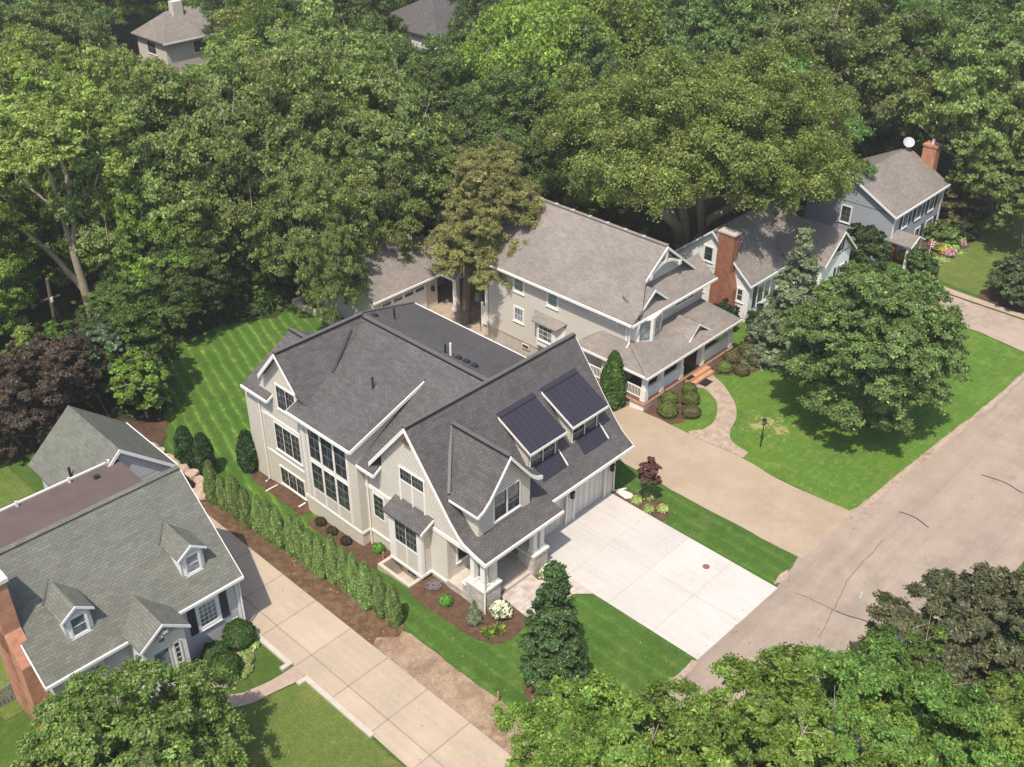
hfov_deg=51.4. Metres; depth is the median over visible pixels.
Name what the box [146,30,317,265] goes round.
oak tree
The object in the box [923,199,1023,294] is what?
lawn
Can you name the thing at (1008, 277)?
shrub
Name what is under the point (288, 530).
arborvitae
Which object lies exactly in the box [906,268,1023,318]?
path
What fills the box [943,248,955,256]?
garden flower
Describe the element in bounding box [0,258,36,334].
maple tree
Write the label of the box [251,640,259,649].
lime hosta
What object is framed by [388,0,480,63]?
grey roof house
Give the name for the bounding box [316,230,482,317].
detached garage
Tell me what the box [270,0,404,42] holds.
maple tree
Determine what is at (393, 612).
arborvitae
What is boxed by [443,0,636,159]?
elm tree
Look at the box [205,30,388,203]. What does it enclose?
oak tree
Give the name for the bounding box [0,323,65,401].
tree
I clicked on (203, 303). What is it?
understory tree
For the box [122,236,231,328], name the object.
woodland tree
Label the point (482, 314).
post
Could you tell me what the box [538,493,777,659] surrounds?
driveway
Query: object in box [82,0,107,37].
ash tree
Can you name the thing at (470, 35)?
elm tree
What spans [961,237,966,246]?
garden flower
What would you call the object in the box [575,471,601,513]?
garage door
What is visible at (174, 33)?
ranch house
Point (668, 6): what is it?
woodland tree
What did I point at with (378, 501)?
window
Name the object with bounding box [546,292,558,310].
window
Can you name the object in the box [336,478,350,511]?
window
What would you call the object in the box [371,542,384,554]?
shrub
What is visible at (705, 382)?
outdoor mat
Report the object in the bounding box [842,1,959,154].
linden tree
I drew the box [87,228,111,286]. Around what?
understory tree
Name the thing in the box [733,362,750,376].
boxwood
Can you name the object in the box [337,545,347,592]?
arborvitae
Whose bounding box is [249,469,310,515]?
mulch bed
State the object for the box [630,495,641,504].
hosta
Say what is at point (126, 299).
understory tree
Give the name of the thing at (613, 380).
arborvitae
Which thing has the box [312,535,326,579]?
arborvitae
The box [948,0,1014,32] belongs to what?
linden tree
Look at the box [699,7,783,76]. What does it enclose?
oak tree
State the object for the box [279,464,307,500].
window
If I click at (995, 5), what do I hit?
linden tree
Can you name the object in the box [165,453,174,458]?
boulder
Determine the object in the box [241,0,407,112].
oak tree
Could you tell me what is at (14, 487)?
lawn
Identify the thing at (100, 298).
understory tree
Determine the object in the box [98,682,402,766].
lawn
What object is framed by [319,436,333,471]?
window
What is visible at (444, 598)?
shrub
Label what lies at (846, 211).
window
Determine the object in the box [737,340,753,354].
boxwood
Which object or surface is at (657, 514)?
mulch bed
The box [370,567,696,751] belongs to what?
lawn
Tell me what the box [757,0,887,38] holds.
oak tree
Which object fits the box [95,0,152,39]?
woodland tree
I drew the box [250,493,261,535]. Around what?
arborvitae
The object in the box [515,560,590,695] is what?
spruce tree
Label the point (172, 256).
maple tree
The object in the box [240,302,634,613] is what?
gabled house
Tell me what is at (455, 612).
mulch bed
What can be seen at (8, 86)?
woodland tree
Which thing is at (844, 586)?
crack
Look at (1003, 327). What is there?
driveway
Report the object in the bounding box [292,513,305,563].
arborvitae
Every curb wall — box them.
[256,631,292,671]
[296,675,374,737]
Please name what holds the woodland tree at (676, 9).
on the forest floor
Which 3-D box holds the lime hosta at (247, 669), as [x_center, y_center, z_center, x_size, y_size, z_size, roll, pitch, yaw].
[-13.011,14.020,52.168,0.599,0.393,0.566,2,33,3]
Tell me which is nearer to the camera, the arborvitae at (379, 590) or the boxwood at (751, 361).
the arborvitae at (379, 590)
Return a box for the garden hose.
[425,579,441,589]
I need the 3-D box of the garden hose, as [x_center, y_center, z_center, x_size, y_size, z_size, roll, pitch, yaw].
[-4.198,10.845,57.225,0.868,0.194,0.949,27,41,35]
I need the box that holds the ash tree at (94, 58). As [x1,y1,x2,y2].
[38,40,164,142]
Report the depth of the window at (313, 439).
60.58 m
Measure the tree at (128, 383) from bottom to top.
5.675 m
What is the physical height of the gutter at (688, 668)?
0.001 m
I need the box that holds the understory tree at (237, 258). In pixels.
[203,233,277,305]
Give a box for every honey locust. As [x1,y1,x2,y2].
[489,668,707,766]
[617,641,939,766]
[736,741,773,766]
[748,633,1020,766]
[839,607,949,750]
[898,669,1023,766]
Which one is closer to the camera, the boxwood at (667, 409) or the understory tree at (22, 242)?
the boxwood at (667, 409)
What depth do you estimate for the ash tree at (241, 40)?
106.01 m
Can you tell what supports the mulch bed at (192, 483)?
on the lawn at (204, 398)
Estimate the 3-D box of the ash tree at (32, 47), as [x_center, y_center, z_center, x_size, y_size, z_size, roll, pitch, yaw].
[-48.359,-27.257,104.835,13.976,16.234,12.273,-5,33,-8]
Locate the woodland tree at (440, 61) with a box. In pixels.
[400,31,499,119]
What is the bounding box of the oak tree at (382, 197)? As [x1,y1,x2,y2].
[311,136,430,266]
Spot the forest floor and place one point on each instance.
(630, 218)
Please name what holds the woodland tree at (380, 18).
on the forest floor
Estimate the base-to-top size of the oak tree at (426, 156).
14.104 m
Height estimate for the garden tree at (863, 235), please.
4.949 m
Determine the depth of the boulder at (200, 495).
63.52 m
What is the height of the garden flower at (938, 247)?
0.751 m
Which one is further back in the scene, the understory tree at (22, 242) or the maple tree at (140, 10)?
the maple tree at (140, 10)
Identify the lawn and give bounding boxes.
[0,464,34,720]
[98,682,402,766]
[163,304,359,564]
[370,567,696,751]
[611,460,797,586]
[674,296,1023,510]
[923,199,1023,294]
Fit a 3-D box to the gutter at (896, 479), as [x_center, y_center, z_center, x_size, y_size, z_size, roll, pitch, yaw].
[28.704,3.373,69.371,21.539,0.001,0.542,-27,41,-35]
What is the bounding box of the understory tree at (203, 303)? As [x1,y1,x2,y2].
[167,268,216,318]
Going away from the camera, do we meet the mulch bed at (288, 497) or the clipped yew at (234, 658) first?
the clipped yew at (234, 658)
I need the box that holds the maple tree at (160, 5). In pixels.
[123,0,201,11]
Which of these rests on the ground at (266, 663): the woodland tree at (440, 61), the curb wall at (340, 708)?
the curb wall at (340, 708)
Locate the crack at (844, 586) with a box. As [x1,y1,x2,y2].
[820,539,882,634]
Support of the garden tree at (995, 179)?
on the lawn at (970, 269)
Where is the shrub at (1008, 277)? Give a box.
[986,248,1023,305]
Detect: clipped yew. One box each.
[199,640,230,665]
[208,650,241,684]
[221,617,256,651]
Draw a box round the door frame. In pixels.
[151,644,175,687]
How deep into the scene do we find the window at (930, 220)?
94.75 m
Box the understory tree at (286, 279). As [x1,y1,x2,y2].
[269,224,317,286]
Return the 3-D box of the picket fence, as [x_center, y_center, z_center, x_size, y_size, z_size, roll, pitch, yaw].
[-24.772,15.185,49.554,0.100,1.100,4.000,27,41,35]
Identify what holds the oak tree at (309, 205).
on the ground at (266, 663)
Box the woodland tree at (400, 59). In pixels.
[343,13,414,71]
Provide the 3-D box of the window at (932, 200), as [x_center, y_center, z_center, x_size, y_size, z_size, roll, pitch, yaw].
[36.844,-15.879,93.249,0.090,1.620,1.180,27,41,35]
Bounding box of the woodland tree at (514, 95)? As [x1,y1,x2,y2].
[464,56,620,207]
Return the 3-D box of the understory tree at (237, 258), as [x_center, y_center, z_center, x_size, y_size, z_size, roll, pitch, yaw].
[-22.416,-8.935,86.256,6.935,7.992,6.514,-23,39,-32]
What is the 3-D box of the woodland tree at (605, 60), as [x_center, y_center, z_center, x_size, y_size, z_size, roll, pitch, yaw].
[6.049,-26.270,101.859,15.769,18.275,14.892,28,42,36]
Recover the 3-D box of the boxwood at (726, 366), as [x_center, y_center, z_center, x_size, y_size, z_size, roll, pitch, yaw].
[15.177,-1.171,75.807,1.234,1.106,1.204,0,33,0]
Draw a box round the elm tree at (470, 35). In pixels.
[406,29,521,109]
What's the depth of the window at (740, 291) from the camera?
82.32 m
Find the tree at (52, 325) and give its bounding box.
[42,319,80,382]
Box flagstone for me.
[616,490,632,498]
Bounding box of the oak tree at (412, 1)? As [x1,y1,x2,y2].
[391,0,418,11]
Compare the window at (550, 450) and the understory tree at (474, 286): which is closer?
the window at (550, 450)
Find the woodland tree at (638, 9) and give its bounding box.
[604,0,640,18]
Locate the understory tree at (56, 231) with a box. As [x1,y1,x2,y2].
[8,194,104,287]
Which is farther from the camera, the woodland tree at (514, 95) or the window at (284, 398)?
the woodland tree at (514, 95)
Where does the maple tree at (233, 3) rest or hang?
on the forest floor
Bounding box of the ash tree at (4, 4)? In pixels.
[0,0,35,25]
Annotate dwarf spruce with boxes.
[466,600,482,626]
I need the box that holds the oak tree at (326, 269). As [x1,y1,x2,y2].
[294,205,365,324]
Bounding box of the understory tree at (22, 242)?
[1,202,44,280]
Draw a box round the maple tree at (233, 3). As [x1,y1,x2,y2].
[222,0,257,37]
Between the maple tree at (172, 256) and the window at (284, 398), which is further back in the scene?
the maple tree at (172, 256)
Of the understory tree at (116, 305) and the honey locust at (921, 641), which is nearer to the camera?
the honey locust at (921, 641)
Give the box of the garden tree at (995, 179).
[944,137,1023,234]
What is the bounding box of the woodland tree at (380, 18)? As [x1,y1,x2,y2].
[309,0,418,71]
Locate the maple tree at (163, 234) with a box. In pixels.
[117,167,222,300]
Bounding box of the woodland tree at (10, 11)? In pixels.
[0,0,118,68]
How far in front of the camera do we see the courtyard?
86.37 m
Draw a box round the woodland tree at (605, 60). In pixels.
[513,14,642,150]
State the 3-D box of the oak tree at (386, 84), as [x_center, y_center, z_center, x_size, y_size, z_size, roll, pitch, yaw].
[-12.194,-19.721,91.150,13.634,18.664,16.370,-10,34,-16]
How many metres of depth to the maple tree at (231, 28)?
111.56 m
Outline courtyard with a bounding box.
[429,279,486,336]
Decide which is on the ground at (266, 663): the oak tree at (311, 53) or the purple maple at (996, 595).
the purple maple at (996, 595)
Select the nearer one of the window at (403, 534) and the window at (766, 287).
the window at (403, 534)
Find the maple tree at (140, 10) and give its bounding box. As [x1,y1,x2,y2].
[78,0,155,51]
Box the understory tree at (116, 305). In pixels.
[99,302,144,348]
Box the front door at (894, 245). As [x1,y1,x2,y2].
[889,243,896,259]
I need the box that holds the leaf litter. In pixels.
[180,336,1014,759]
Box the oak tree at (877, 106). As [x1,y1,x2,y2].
[752,0,943,154]
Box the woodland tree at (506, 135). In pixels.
[442,110,573,223]
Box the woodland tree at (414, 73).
[369,51,472,166]
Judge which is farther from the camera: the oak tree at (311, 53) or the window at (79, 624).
the oak tree at (311, 53)
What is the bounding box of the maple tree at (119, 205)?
[80,161,203,277]
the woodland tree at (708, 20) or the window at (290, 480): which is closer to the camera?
the window at (290, 480)
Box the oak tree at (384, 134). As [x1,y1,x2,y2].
[295,64,457,245]
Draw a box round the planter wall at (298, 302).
[291,294,337,324]
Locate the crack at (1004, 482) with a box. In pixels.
[983,475,1022,492]
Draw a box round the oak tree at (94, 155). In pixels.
[35,95,212,269]
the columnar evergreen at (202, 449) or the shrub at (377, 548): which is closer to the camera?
the shrub at (377, 548)
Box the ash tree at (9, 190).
[0,149,38,258]
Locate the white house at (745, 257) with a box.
[675,200,856,321]
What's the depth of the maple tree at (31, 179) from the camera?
83.76 m
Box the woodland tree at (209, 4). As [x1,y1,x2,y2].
[185,0,267,43]
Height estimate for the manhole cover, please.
0.015 m
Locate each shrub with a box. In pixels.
[314,516,325,526]
[326,526,337,535]
[340,535,351,545]
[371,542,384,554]
[437,593,452,607]
[713,298,741,327]
[742,296,764,325]
[895,251,905,260]
[906,239,939,276]
[924,218,962,248]
[948,215,982,241]
[986,248,1023,305]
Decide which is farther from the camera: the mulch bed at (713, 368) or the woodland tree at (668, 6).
the woodland tree at (668, 6)
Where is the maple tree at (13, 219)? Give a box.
[0,199,41,300]
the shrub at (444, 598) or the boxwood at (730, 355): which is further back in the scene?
the boxwood at (730, 355)
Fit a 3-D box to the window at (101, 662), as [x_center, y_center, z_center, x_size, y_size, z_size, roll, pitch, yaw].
[-19.245,13.640,48.813,0.090,1.750,1.460,28,42,36]
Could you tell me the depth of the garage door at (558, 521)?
61.01 m
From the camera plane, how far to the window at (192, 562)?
51.26 m
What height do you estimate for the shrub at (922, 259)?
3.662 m
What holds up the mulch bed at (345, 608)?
on the ground at (266, 663)
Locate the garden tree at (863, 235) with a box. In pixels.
[842,222,893,272]
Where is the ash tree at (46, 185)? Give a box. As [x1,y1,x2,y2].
[33,97,152,224]
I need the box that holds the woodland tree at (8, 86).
[0,60,36,208]
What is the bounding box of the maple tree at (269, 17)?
[225,0,324,67]
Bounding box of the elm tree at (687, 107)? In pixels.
[523,33,869,248]
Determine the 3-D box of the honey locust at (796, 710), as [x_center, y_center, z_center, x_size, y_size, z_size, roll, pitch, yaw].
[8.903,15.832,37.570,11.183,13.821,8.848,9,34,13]
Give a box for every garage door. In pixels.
[380,284,426,307]
[544,498,562,535]
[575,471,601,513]
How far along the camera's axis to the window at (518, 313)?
78.66 m
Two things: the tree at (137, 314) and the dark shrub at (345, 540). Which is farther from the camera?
the tree at (137, 314)
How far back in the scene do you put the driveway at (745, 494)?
64.66 m
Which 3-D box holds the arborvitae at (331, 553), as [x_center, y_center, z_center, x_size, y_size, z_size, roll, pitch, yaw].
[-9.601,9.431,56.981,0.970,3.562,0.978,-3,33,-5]
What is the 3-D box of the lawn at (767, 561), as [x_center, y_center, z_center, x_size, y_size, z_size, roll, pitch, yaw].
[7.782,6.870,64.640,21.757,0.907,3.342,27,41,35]
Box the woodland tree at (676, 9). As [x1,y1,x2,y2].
[636,0,724,34]
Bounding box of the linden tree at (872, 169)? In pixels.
[691,53,878,210]
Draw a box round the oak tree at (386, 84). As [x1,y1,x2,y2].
[298,36,457,233]
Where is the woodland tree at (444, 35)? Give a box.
[437,16,470,50]
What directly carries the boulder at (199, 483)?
on the mulch bed at (192, 483)
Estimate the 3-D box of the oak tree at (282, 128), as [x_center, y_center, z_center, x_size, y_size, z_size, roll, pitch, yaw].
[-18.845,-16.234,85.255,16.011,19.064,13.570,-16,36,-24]
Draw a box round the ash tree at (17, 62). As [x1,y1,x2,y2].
[0,49,96,256]
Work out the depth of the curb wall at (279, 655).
53.09 m
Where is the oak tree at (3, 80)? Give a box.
[0,63,105,181]
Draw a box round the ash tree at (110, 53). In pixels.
[70,47,150,79]
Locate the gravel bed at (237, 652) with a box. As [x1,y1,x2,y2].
[193,633,254,687]
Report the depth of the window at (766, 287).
83.41 m
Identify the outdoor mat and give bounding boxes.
[699,379,712,386]
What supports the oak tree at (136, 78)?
on the forest floor
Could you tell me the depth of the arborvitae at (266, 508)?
59.72 m
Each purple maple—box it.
[0,352,76,457]
[5,330,107,408]
[846,560,1023,737]
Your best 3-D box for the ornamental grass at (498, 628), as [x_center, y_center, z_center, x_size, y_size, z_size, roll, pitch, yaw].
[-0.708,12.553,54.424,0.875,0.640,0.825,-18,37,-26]
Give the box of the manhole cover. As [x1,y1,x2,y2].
[702,564,709,568]
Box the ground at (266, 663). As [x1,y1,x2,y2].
[0,211,1023,766]
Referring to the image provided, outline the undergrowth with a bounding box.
[1,262,311,436]
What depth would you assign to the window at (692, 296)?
75.40 m
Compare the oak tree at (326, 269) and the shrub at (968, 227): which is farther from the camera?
the shrub at (968, 227)
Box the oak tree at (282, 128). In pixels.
[187,61,369,282]
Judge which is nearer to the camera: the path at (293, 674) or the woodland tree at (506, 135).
the path at (293, 674)
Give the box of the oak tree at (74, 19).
[2,0,126,71]
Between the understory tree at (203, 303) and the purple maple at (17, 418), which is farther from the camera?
the understory tree at (203, 303)
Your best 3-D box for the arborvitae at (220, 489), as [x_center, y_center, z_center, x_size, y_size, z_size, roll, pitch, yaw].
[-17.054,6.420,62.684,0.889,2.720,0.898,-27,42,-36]
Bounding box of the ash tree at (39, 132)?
[0,79,144,316]
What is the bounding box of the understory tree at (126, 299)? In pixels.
[95,256,177,327]
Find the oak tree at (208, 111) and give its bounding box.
[85,71,295,262]
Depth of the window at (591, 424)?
60.37 m
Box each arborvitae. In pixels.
[203,459,216,504]
[215,474,227,510]
[224,473,233,515]
[230,477,240,521]
[238,485,252,528]
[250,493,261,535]
[260,498,272,543]
[270,504,285,549]
[283,512,294,557]
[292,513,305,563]
[302,527,314,572]
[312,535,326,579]
[324,534,338,585]
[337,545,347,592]
[346,552,358,600]
[356,560,373,610]
[372,572,386,619]
[384,582,402,627]
[599,350,626,410]
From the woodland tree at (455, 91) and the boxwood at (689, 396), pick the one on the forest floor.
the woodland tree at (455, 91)
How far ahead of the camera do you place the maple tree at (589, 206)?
91.47 m
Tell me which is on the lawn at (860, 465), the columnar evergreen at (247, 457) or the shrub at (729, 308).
the shrub at (729, 308)
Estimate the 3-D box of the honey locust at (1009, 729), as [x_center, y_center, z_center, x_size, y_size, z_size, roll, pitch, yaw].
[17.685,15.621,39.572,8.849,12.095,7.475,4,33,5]
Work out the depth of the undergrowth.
84.40 m
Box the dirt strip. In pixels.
[373,631,564,766]
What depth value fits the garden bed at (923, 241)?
94.30 m
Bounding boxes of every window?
[67,610,91,640]
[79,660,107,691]
[146,40,157,55]
[172,639,184,666]
[183,549,203,577]
[192,38,207,53]
[194,595,222,632]
[273,420,303,466]
[274,383,296,421]
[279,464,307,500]
[307,429,320,462]
[311,461,324,493]
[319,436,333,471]
[323,469,337,502]
[333,445,347,481]
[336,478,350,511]
[372,491,385,522]
[394,520,416,553]
[398,465,424,495]
[407,569,418,578]
[456,546,469,564]
[493,478,521,523]
[512,277,524,295]
[512,305,523,325]
[522,343,528,349]
[529,441,555,468]
[537,324,552,344]
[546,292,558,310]
[571,415,597,442]
[589,311,617,325]
[673,294,694,308]
[703,244,713,263]
[735,287,744,303]
[755,273,778,306]
[835,240,842,254]
[835,262,844,275]
[839,204,852,224]
[900,212,909,229]
[914,204,922,220]
[914,226,920,244]
[922,216,933,239]
[927,196,935,212]
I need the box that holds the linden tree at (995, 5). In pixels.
[941,0,1023,129]
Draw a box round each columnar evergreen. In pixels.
[173,425,192,468]
[190,432,216,474]
[234,429,258,473]
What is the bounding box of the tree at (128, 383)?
[108,344,175,417]
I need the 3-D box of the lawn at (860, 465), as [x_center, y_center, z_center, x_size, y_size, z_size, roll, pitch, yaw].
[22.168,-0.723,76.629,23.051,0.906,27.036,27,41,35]
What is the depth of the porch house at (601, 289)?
74.38 m
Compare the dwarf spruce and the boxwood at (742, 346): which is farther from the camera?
the boxwood at (742, 346)
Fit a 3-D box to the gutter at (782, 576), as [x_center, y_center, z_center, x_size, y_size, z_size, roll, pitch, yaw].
[14.766,10.584,57.982,0.550,0.001,1.650,27,41,35]
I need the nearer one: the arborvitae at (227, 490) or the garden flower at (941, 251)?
the arborvitae at (227, 490)
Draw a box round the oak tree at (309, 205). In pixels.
[242,154,383,307]
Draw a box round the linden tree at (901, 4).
[848,0,960,152]
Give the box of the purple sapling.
[637,456,662,503]
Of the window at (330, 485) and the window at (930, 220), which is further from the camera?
the window at (930, 220)
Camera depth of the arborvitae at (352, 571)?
55.47 m
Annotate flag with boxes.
[929,239,936,252]
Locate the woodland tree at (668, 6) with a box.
[605,0,730,143]
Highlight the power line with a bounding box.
[52,301,109,417]
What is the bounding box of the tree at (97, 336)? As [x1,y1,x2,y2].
[72,312,138,397]
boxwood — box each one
[656,400,678,418]
[660,390,678,403]
[680,390,700,404]
[681,382,697,391]
[681,403,701,419]
[716,360,732,373]
[723,349,740,363]
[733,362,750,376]
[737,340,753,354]
[746,353,763,367]
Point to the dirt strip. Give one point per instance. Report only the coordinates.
(449, 685)
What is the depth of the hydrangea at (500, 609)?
54.96 m
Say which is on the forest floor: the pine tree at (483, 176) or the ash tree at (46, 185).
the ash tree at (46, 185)
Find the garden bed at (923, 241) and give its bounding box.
[898,215,979,261]
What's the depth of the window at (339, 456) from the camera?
59.22 m
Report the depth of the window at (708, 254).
82.86 m
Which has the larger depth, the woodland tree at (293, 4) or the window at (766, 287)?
the woodland tree at (293, 4)
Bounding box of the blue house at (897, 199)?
[804,137,950,269]
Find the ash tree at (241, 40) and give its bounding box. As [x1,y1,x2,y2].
[195,31,292,84]
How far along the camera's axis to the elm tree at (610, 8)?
103.30 m
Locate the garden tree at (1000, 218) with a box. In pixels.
[987,176,1023,257]
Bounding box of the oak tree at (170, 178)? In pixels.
[139,139,250,298]
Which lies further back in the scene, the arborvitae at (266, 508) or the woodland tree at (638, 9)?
the woodland tree at (638, 9)
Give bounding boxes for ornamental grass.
[480,626,494,638]
[492,622,506,635]
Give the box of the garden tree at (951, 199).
[941,177,986,223]
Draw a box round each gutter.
[667,660,697,687]
[773,569,788,584]
[863,374,1023,507]
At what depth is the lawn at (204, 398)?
76.90 m
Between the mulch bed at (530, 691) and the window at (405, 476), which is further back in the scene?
the window at (405, 476)
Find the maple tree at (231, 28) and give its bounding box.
[185,24,249,89]
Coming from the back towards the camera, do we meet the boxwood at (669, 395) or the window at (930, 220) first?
the window at (930, 220)
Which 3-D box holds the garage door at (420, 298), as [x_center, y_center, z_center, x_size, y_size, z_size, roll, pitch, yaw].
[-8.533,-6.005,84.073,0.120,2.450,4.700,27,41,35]
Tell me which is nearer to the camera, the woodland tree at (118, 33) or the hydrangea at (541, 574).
the hydrangea at (541, 574)
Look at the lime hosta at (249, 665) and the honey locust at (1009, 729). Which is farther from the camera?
the lime hosta at (249, 665)
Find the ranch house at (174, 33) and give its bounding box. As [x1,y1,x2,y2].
[131,0,223,73]
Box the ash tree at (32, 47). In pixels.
[0,22,74,72]
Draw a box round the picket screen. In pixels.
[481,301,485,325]
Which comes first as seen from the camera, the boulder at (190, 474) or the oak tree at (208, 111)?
the boulder at (190, 474)
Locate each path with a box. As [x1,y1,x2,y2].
[207,666,303,707]
[501,575,592,616]
[689,375,747,457]
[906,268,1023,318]
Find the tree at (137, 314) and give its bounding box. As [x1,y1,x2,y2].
[103,301,184,381]
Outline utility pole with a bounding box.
[40,278,59,328]
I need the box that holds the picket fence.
[0,683,15,707]
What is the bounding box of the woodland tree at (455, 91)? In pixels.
[449,66,552,186]
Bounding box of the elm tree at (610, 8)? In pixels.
[508,0,661,145]
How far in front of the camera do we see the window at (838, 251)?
83.26 m
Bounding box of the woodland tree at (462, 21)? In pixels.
[445,0,550,50]
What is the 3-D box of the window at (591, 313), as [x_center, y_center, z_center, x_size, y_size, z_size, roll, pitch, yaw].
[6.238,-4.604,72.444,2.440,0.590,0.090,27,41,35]
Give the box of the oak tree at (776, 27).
[718,2,876,158]
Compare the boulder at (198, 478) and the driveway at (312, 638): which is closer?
the driveway at (312, 638)
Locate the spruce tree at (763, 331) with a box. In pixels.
[740,222,824,376]
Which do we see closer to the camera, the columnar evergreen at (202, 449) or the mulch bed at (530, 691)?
the mulch bed at (530, 691)
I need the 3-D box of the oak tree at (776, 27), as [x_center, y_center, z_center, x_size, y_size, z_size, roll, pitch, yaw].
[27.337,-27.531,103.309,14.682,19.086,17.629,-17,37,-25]
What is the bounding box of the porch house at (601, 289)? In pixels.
[480,194,742,410]
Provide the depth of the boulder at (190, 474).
66.09 m
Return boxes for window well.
[377,556,429,587]
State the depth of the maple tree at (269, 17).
105.99 m
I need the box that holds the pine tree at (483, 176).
[415,136,546,324]
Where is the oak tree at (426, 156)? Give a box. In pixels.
[350,105,467,238]
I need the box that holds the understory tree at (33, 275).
[0,227,54,318]
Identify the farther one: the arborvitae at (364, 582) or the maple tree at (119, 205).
the maple tree at (119, 205)
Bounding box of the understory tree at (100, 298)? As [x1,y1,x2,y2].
[75,260,169,344]
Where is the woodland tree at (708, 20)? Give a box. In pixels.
[630,0,788,151]
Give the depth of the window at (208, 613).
52.48 m
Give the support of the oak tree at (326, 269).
on the ground at (266, 663)
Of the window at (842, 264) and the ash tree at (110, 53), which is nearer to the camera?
the window at (842, 264)
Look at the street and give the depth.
60.32 m
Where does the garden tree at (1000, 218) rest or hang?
on the lawn at (970, 269)
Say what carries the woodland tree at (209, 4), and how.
on the forest floor
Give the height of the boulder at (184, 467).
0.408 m
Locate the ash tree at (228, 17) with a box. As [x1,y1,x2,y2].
[204,0,295,40]
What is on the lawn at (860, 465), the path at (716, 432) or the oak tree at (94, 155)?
the path at (716, 432)
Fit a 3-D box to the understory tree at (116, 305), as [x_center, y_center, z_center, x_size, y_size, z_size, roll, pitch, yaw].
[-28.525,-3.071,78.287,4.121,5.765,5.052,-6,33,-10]
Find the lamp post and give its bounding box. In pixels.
[760,418,766,446]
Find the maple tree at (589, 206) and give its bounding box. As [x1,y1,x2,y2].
[539,155,623,223]
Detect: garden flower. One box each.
[927,241,937,249]
[934,244,944,252]
[938,246,947,253]
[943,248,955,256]
[947,246,957,254]
[949,244,960,251]
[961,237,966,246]
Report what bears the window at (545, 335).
in the porch house at (601, 289)
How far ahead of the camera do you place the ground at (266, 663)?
52.50 m
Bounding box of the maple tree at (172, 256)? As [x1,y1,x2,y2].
[104,208,203,316]
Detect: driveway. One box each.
[207,514,511,766]
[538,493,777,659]
[612,405,849,557]
[915,291,1023,351]
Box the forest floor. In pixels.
[0,0,1018,464]
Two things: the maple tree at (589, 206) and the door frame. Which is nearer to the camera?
the door frame
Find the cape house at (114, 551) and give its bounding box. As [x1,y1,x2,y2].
[0,405,245,731]
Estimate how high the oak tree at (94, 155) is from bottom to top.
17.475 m
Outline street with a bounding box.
[637,372,1023,763]
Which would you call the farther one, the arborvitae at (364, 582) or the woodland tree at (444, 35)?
the woodland tree at (444, 35)
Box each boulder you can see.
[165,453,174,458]
[179,464,189,472]
[184,468,199,479]
[192,486,203,491]
[193,475,203,482]
[194,490,205,500]
[195,481,202,487]
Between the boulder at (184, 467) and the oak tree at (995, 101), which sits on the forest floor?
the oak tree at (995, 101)
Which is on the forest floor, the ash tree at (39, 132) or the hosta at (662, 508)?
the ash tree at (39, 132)
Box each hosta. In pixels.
[238,670,246,680]
[242,666,252,675]
[244,663,253,669]
[245,656,254,663]
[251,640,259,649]
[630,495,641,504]
[642,491,653,501]
[642,503,653,512]
[656,503,668,512]
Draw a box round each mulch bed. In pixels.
[119,420,167,446]
[169,466,217,491]
[200,500,403,644]
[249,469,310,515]
[308,515,390,568]
[409,574,525,642]
[524,676,569,708]
[612,487,669,520]
[644,386,697,424]
[711,349,759,374]
[844,412,871,427]
[978,284,1023,313]
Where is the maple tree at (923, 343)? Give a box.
[775,259,972,436]
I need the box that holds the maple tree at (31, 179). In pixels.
[1,67,140,222]
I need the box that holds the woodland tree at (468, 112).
[405,81,504,203]
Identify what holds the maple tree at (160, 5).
on the forest floor
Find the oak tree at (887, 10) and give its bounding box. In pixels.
[828,0,902,14]
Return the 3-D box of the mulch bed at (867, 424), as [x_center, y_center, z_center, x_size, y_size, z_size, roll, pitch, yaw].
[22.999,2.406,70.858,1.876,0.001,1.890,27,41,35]
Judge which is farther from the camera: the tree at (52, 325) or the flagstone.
the tree at (52, 325)
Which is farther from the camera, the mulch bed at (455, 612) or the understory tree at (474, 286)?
the understory tree at (474, 286)
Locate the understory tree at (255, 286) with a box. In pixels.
[223,221,298,299]
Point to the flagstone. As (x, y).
(625, 494)
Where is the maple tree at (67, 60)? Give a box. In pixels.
[0,49,106,94]
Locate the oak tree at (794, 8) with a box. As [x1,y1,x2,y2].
[682,0,854,68]
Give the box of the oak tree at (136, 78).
[84,54,277,252]
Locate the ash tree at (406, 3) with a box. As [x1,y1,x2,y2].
[389,0,410,11]
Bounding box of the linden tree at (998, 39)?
[859,0,1023,152]
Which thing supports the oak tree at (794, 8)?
on the forest floor
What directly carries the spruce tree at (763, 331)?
on the lawn at (860, 465)
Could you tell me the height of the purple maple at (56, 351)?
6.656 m
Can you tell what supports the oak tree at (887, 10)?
on the forest floor
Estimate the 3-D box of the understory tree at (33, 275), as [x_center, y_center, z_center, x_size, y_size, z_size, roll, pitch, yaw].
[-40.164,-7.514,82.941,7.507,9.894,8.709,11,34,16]
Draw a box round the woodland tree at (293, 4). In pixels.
[231,0,364,65]
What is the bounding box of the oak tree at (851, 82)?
[783,47,887,165]
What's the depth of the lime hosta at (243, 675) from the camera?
51.75 m
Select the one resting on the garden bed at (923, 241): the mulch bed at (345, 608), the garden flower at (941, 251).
the garden flower at (941, 251)
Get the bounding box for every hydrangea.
[488,599,512,619]
[539,563,546,581]
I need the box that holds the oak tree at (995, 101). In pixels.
[888,0,1023,210]
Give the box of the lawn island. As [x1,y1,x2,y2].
[672,389,714,432]
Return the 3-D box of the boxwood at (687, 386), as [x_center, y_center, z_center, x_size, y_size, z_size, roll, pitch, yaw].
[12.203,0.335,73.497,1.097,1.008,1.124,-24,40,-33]
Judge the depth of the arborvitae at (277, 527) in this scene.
59.36 m
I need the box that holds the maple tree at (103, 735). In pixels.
[8,653,254,766]
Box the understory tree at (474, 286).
[462,255,484,297]

